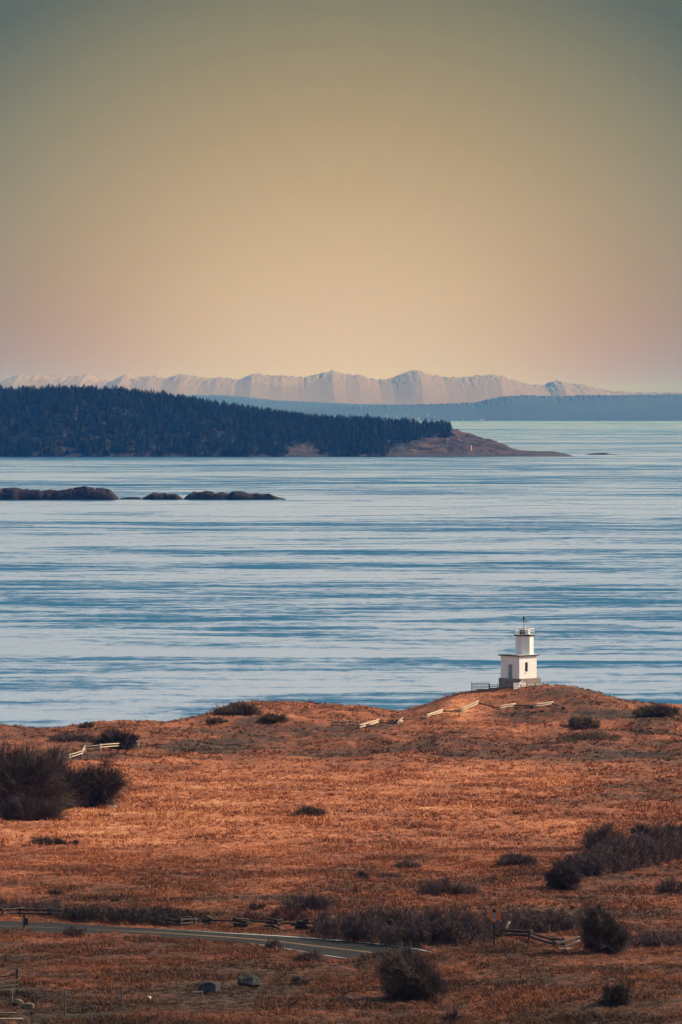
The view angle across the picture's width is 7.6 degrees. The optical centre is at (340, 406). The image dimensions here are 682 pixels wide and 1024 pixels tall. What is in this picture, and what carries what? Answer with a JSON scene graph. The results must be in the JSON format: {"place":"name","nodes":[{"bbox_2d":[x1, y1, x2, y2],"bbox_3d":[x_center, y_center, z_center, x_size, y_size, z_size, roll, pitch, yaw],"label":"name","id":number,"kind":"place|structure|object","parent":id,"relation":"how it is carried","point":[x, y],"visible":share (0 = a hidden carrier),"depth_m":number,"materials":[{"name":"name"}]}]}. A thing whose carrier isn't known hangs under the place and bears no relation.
{"place":"outdoors","nodes":[
{"label":"outdoors","id":0,"kind":"place"},
{"bbox_2d":[17,1013,116,1021],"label":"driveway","id":1,"kind":"structure","parent":0,"point":[76,1016],"depth_m":299.99,"materials":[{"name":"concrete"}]},
{"bbox_2d":[0,1018,22,1020],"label":"plank","id":2,"kind":"object","parent":1,"relation":"on","point":[16,1019],"visible":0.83,"depth_m":295.79,"materials":[{"name":"beige wood"}]},
{"bbox_2d":[263,917,282,929],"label":"log pile","id":3,"kind":"object","parent":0,"point":[272,922],"visible":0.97,"depth_m":384.50,"materials":[{"name":"grey wood"}]},
{"bbox_2d":[0,394,573,456],"bbox_3d":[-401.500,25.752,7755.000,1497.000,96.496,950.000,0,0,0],"label":"headland","id":4,"kind":"structure","parent":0,"point":[458,443],"depth_m":7367.58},
{"bbox_2d":[0,383,452,456],"bbox_3d":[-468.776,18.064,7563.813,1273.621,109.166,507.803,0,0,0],"label":"forest","id":5,"kind":"object","parent":4,"relation":"on","point":[381,428],"visible":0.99,"depth_m":7448.01,"materials":[{"name":"green plant"}]},
{"bbox_2d":[442,422,454,435],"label":"conifer","id":6,"kind":"object","parent":4,"relation":"on","point":[448,429],"visible":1,"depth_m":7453.08,"materials":[{"name":"green plant"}]},
{"bbox_2d":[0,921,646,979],"bbox_3d":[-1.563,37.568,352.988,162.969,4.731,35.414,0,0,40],"label":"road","id":7,"kind":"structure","parent":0,"point":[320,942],"depth_m":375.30,"materials":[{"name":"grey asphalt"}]},
{"bbox_2d":[20,912,27,927],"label":"marker post","id":8,"kind":"object","parent":7,"relation":"on","point":[24,921],"visible":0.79,"depth_m":384.70,"materials":[{"name":"metal"}]},
{"bbox_2d":[0,925,374,952],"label":"line","id":9,"kind":"object","parent":7,"relation":"on","point":[224,936],"visible":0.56,"depth_m":375.21,"materials":[{"name":"yellow paint"}]},
{"bbox_2d":[172,929,420,949],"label":"white edge line","id":10,"kind":"object","parent":7,"relation":"on","point":[305,937],"visible":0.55,"depth_m":375.21,"materials":[{"name":"paint"}]},
{"bbox_2d":[0,421,681,727],"bbox_3d":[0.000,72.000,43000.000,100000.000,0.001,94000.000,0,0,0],"label":"sea","id":11,"kind":"structure","parent":0,"point":[396,583],"depth_m":2166.14,"materials":[{"name":"blue liquid"}]},
{"bbox_2d":[0,486,118,499],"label":"rock islet","id":12,"kind":"object","parent":11,"relation":"in","point":[75,493],"visible":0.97,"depth_m":3947.03,"materials":[{"name":"stone"}]},
{"bbox_2d":[120,497,140,498],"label":"rock islet","id":13,"kind":"object","parent":11,"relation":"in","point":[131,498],"visible":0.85,"depth_m":3961.56,"materials":[{"name":"grey stone"}]},
{"bbox_2d":[141,492,182,499],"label":"rock islet","id":14,"kind":"object","parent":11,"relation":"in","point":[158,496],"visible":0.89,"depth_m":3952.57,"materials":[{"name":"grey stone"}]},
{"bbox_2d":[183,491,285,499],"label":"rock islet","id":15,"kind":"object","parent":11,"relation":"in","point":[211,495],"visible":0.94,"depth_m":3952.35,"materials":[{"name":"stone"}]},
{"bbox_2d":[586,453,618,454],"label":"rock islet","id":16,"kind":"object","parent":11,"relation":"in","point":[601,454],"visible":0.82,"depth_m":7629.23,"materials":[{"name":"grey stone"}]},
{"bbox_2d":[0,683,681,1023],"bbox_3d":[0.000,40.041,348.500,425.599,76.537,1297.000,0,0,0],"label":"ground","id":17,"kind":"structure","parent":0,"point":[520,697],"depth_m":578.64,"materials":[{"name":"brown plant"}]},
{"bbox_2d":[0,968,17,993],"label":"wooden gate","id":18,"kind":"structure","parent":17,"relation":"on","point":[16,980],"depth_m":315.26,"materials":[{"name":"grey wood"}]},
{"bbox_2d":[10,990,12,1000],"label":"short post","id":19,"kind":"object","parent":17,"relation":"on","point":[11,994],"visible":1,"depth_m":311.68,"materials":[{"name":"beige wood"}]},
{"bbox_2d":[12,999,23,1004],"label":"tan rock","id":20,"kind":"object","parent":17,"relation":"on","point":[18,1001],"visible":1,"depth_m":308.54,"materials":[{"name":"beige stone"}]},
{"bbox_2d":[21,1003,34,1008],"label":"tan rock","id":21,"kind":"object","parent":17,"relation":"on","point":[29,1005],"visible":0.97,"depth_m":307.01,"materials":[{"name":"beige stone"}]},
{"bbox_2d":[0,906,61,918],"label":"rail fence","id":22,"kind":"object","parent":17,"relation":"on","point":[20,908],"visible":0.99,"depth_m":398.18,"materials":[{"name":"grey wood"}]},
{"bbox_2d":[0,897,63,912],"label":"thicket","id":23,"kind":"object","parent":17,"relation":"on","point":[40,904],"visible":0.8,"depth_m":406.89,"materials":[{"name":"plant"}]},
{"bbox_2d":[0,789,70,820],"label":"shrub","id":24,"kind":"object","parent":17,"relation":"on","point":[21,808],"visible":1,"depth_m":567.50,"materials":[{"name":"plant"}]},
{"bbox_2d":[0,729,90,809],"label":"shrub","id":25,"kind":"object","parent":17,"relation":"on","point":[19,773],"visible":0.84,"depth_m":601.28,"materials":[{"name":"brown plant"}]},
{"bbox_2d":[28,834,71,844],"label":"shrub","id":26,"kind":"object","parent":17,"relation":"on","point":[48,841],"visible":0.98,"depth_m":524.36,"materials":[{"name":"plant"}]},
{"bbox_2d":[49,889,62,894],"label":"shrub","id":27,"kind":"object","parent":17,"relation":"on","point":[55,892],"visible":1,"depth_m":429.65,"materials":[{"name":"brown plant"}]},
{"bbox_2d":[33,739,99,807],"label":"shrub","id":28,"kind":"object","parent":17,"relation":"on","point":[68,785],"visible":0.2,"depth_m":610.75,"materials":[{"name":"brown plant"}]},
{"bbox_2d":[48,731,97,742],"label":"thicket","id":29,"kind":"object","parent":17,"relation":"on","point":[84,738],"visible":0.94,"depth_m":764.59,"materials":[{"name":"brown plant"}]},
{"bbox_2d":[63,925,88,937],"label":"shrub","id":30,"kind":"object","parent":17,"relation":"on","point":[71,930],"visible":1,"depth_m":373.59,"materials":[{"name":"plant"}]},
{"bbox_2d":[77,721,95,727],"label":"shrub","id":31,"kind":"object","parent":17,"relation":"on","point":[86,724],"visible":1,"depth_m":820.23,"materials":[{"name":"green plant"}]},
{"bbox_2d":[58,748,135,807],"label":"shrub","id":32,"kind":"object","parent":17,"relation":"on","point":[103,785],"visible":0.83,"depth_m":610.78,"materials":[{"name":"brown plant"}]},
{"bbox_2d":[69,741,138,759],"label":"rail fence","id":33,"kind":"object","parent":17,"relation":"on","point":[85,748],"visible":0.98,"depth_m":735.14,"materials":[{"name":"beige wood"}]},
{"bbox_2d":[90,725,140,749],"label":"shrub","id":34,"kind":"object","parent":17,"relation":"on","point":[124,740],"visible":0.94,"depth_m":746.59,"materials":[{"name":"brown plant"}]},
{"bbox_2d":[38,902,204,926],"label":"thicket","id":35,"kind":"object","parent":17,"relation":"on","point":[91,913],"visible":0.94,"depth_m":394.21,"materials":[{"name":"plant"}]},
{"bbox_2d":[155,915,197,926],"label":"rail fence","id":36,"kind":"object","parent":17,"relation":"on","point":[180,920],"visible":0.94,"depth_m":389.86,"materials":[{"name":"grey wood"}]},
{"bbox_2d":[176,916,190,926],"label":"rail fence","id":37,"kind":"object","parent":17,"relation":"on","point":[184,921],"visible":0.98,"depth_m":389.98,"materials":[{"name":"grey wood"}]},
{"bbox_2d":[200,915,216,925],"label":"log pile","id":38,"kind":"object","parent":17,"relation":"on","point":[207,921],"visible":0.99,"depth_m":390.08,"materials":[{"name":"grey wood"}]},
{"bbox_2d":[198,981,220,992],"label":"boulder","id":39,"kind":"object","parent":17,"relation":"on","point":[210,987],"visible":0.95,"depth_m":318.65,"materials":[{"name":"grey stone"}]},
{"bbox_2d":[205,716,228,723],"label":"shrub","id":40,"kind":"object","parent":17,"relation":"on","point":[209,720],"visible":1,"depth_m":815.76,"materials":[{"name":"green plant"}]},
{"bbox_2d":[211,700,264,715],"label":"shrub","id":41,"kind":"object","parent":17,"relation":"on","point":[238,709],"visible":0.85,"depth_m":841.87,"materials":[{"name":"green plant"}]},
{"bbox_2d":[229,917,251,927],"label":"log pile","id":42,"kind":"object","parent":17,"relation":"on","point":[243,922],"visible":1,"depth_m":385.89,"materials":[{"name":"grey wood"}]},
{"bbox_2d":[237,974,261,987],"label":"boulder","id":43,"kind":"object","parent":17,"relation":"on","point":[251,980],"visible":1,"depth_m":321.88,"materials":[{"name":"grey stone"}]},
{"bbox_2d":[236,909,264,920],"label":"shrub","id":44,"kind":"object","parent":17,"relation":"on","point":[251,915],"visible":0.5,"depth_m":392.59,"materials":[{"name":"brown plant"}]},
{"bbox_2d":[246,903,266,910],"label":"shrub","id":45,"kind":"object","parent":17,"relation":"on","point":[254,906],"visible":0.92,"depth_m":410.89,"materials":[{"name":"brown plant"}]},
{"bbox_2d":[210,919,313,923],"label":"rail fence","id":46,"kind":"object","parent":17,"relation":"on","point":[259,921],"visible":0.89,"depth_m":386.08,"materials":[{"name":"grey wood"}]},
{"bbox_2d":[258,712,288,722],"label":"shrub","id":47,"kind":"object","parent":17,"relation":"on","point":[269,717],"visible":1,"depth_m":814.36,"materials":[{"name":"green plant"}]},
{"bbox_2d":[265,937,284,947],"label":"shrub","id":48,"kind":"object","parent":17,"relation":"on","point":[276,943],"visible":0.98,"depth_m":363.45,"materials":[{"name":"plant"}]},
{"bbox_2d":[263,903,316,921],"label":"shrub","id":49,"kind":"object","parent":17,"relation":"on","point":[279,913],"visible":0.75,"depth_m":392.25,"materials":[{"name":"brown plant"}]},
{"bbox_2d":[263,890,336,912],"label":"shrub","id":50,"kind":"object","parent":17,"relation":"on","point":[320,902],"visible":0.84,"depth_m":406.74,"materials":[{"name":"brown plant"}]},
{"bbox_2d":[291,975,309,984],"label":"shrub","id":51,"kind":"object","parent":17,"relation":"on","point":[297,979],"visible":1,"depth_m":323.90,"materials":[{"name":"brown plant"}]},
{"bbox_2d":[291,918,311,929],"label":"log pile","id":52,"kind":"object","parent":17,"relation":"on","point":[300,923],"visible":0.99,"depth_m":384.27,"materials":[{"name":"grey wood"}]},
{"bbox_2d":[292,805,328,816],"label":"shrub","id":53,"kind":"object","parent":17,"relation":"on","point":[305,810],"visible":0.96,"depth_m":584.71,"materials":[{"name":"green plant"}]},
{"bbox_2d":[291,948,330,961],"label":"shrub","id":54,"kind":"object","parent":17,"relation":"on","point":[314,955],"visible":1,"depth_m":346.54,"materials":[{"name":"plant"}]},
{"bbox_2d":[331,720,359,726],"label":"rail fence","id":55,"kind":"object","parent":17,"relation":"on","point":[349,721],"visible":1,"depth_m":811.23,"materials":[{"name":"wood"}]},
{"bbox_2d":[355,869,370,878],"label":"shrub","id":56,"kind":"object","parent":17,"relation":"on","point":[360,873],"visible":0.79,"depth_m":457.19,"materials":[{"name":"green plant"}]},
{"bbox_2d":[376,870,405,877],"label":"shrub","id":57,"kind":"object","parent":17,"relation":"on","point":[397,875],"visible":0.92,"depth_m":458.02,"materials":[{"name":"plant"}]},
{"bbox_2d":[390,718,400,724],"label":"shrub","id":58,"kind":"object","parent":17,"relation":"on","point":[393,722],"visible":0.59,"depth_m":831.63,"materials":[{"name":"brown plant"}]},
{"bbox_2d":[393,857,424,868],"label":"shrub","id":59,"kind":"object","parent":17,"relation":"on","point":[403,865],"visible":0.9,"depth_m":480.10,"materials":[{"name":"plant"}]},
{"bbox_2d":[370,940,454,1001],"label":"windswept shrub","id":60,"kind":"object","parent":17,"relation":"on","point":[404,974],"visible":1,"depth_m":311.56,"materials":[{"name":"brown plant"}]},
{"bbox_2d":[411,972,449,1000],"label":"shrub","id":61,"kind":"object","parent":17,"relation":"on","point":[445,987],"visible":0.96,"depth_m":311.86,"materials":[{"name":"plant"}]},
{"bbox_2d":[305,898,588,946],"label":"thicket","id":62,"kind":"object","parent":17,"relation":"on","point":[394,927],"visible":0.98,"depth_m":372.28,"materials":[{"name":"brown plant"}]},
{"bbox_2d":[411,875,487,895],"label":"shrub","id":63,"kind":"object","parent":17,"relation":"on","point":[443,887],"visible":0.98,"depth_m":431.88,"materials":[{"name":"plant"}]},
{"bbox_2d":[441,1009,463,1022],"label":"shrub","id":64,"kind":"object","parent":17,"relation":"on","point":[454,1016],"visible":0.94,"depth_m":292.43,"materials":[{"name":"brown plant"}]},
{"bbox_2d":[359,700,565,727],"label":"rail fence","id":65,"kind":"object","parent":17,"relation":"on","point":[476,702],"visible":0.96,"depth_m":859.97,"materials":[{"name":"beige wood"}]},
{"bbox_2d":[471,682,488,690],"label":"slat fence","id":66,"kind":"object","parent":17,"relation":"on","point":[479,686],"visible":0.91,"depth_m":890.48,"materials":[{"name":"wood"}]},
{"bbox_2d":[487,908,500,945],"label":"road sign","id":67,"kind":"object","parent":17,"relation":"on","point":[493,915],"visible":0.96,"depth_m":361.94,"materials":[{"name":"metal"}]},
{"bbox_2d":[493,849,539,866],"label":"shrub","id":68,"kind":"object","parent":17,"relation":"on","point":[514,859],"visible":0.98,"depth_m":479.26,"materials":[{"name":"plant"}]},
{"bbox_2d":[498,617,540,687],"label":"lighthouse","id":69,"kind":"object","parent":17,"relation":"on","point":[519,665],"visible":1,"depth_m":887.87,"materials":[{"name":"paint"}]},
{"bbox_2d":[508,664,511,677],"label":"door","id":70,"kind":"structure","parent":69,"relation":"in","point":[509,665],"depth_m":887.72,"materials":[{"name":"metal"}]},
{"bbox_2d":[513,682,525,689],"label":"slat fence","id":71,"kind":"object","parent":17,"relation":"on","point":[519,683],"visible":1,"depth_m":884.61,"materials":[{"name":"white wood"}]},
{"bbox_2d":[483,929,565,945],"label":"rail fence","id":72,"kind":"object","parent":17,"relation":"on","point":[530,934],"visible":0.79,"depth_m":369.39,"materials":[{"name":"grey wood"}]},
{"bbox_2d":[540,853,582,890],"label":"windswept shrub","id":73,"kind":"object","parent":17,"relation":"on","point":[561,876],"visible":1,"depth_m":440.24,"materials":[{"name":"black plant"}]},
{"bbox_2d":[557,936,582,949],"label":"broken rails","id":74,"kind":"object","parent":17,"relation":"on","point":[568,940],"visible":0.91,"depth_m":360.12,"materials":[{"name":"grey wood"}]},
{"bbox_2d":[559,715,600,728],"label":"shrub","id":75,"kind":"object","parent":17,"relation":"on","point":[580,723],"visible":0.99,"depth_m":807.27,"materials":[{"name":"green plant"}]},
{"bbox_2d":[544,731,623,743],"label":"thicket","id":76,"kind":"object","parent":17,"relation":"on","point":[578,736],"visible":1,"depth_m":765.04,"materials":[{"name":"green plant"}]},
{"bbox_2d":[575,896,632,953],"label":"windswept shrub","id":77,"kind":"object","parent":17,"relation":"on","point":[604,932],"visible":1,"depth_m":354.61,"materials":[{"name":"plant"}]},
{"bbox_2d":[578,820,629,850],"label":"shrub","id":78,"kind":"object","parent":17,"relation":"on","point":[594,837],"visible":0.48,"depth_m":512.63,"materials":[{"name":"brown plant"}]},
{"bbox_2d":[593,980,633,1007],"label":"shrub","id":79,"kind":"object","parent":17,"relation":"on","point":[617,995],"visible":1,"depth_m":298.41,"materials":[{"name":"brown plant"}]},
{"bbox_2d":[560,819,681,876],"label":"thicket","id":80,"kind":"object","parent":17,"relation":"on","point":[618,854],"visible":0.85,"depth_m":471.71,"materials":[{"name":"plant"}]},
{"bbox_2d":[629,822,650,836],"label":"shrub","id":81,"kind":"object","parent":17,"relation":"on","point":[645,830],"visible":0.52,"depth_m":542.20,"materials":[{"name":"brown plant"}]},
{"bbox_2d":[627,930,681,947],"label":"thicket","id":82,"kind":"object","parent":17,"relation":"on","point":[653,938],"visible":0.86,"depth_m":365.15,"materials":[{"name":"plant"}]},
{"bbox_2d":[630,702,680,715],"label":"shrub","id":83,"kind":"object","parent":17,"relation":"on","point":[654,709],"visible":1,"depth_m":830.85,"materials":[{"name":"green plant"}]},
{"bbox_2d":[651,874,681,893],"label":"shrub","id":84,"kind":"object","parent":17,"relation":"on","point":[669,886],"visible":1,"depth_m":435.93,"materials":[{"name":"brown plant"}]},
{"bbox_2d":[662,823,681,834],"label":"shrub","id":85,"kind":"object","parent":17,"relation":"on","point":[670,827],"visible":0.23,"depth_m":547.73,"materials":[{"name":"plant"}]},
{"bbox_2d":[0,370,681,404],"bbox_3d":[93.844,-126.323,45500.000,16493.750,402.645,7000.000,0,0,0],"label":"mountains","id":86,"kind":"structure","parent":0,"point":[414,387],"depth_m":43774.78,"materials":[{"name":"white snow"}]},
{"bbox_2d":[0,0,681,392],"label":"sky","id":87,"kind":"structure","parent":0,"point":[234,189],"materials":[{"name":"beige"}]},
{"bbox_2d":[174,394,681,408],"bbox_3d":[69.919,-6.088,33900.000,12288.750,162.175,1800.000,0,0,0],"label":"hills","id":88,"kind":"structure","parent":0,"point":[253,401],"depth_m":33587.68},
{"bbox_2d":[259,394,681,420],"bbox_3d":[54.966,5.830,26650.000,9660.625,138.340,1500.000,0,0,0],"label":"hills","id":89,"kind":"structure","parent":0,"point":[600,407],"depth_m":26158.10,"materials":[{"name":"blue"}]}
]}

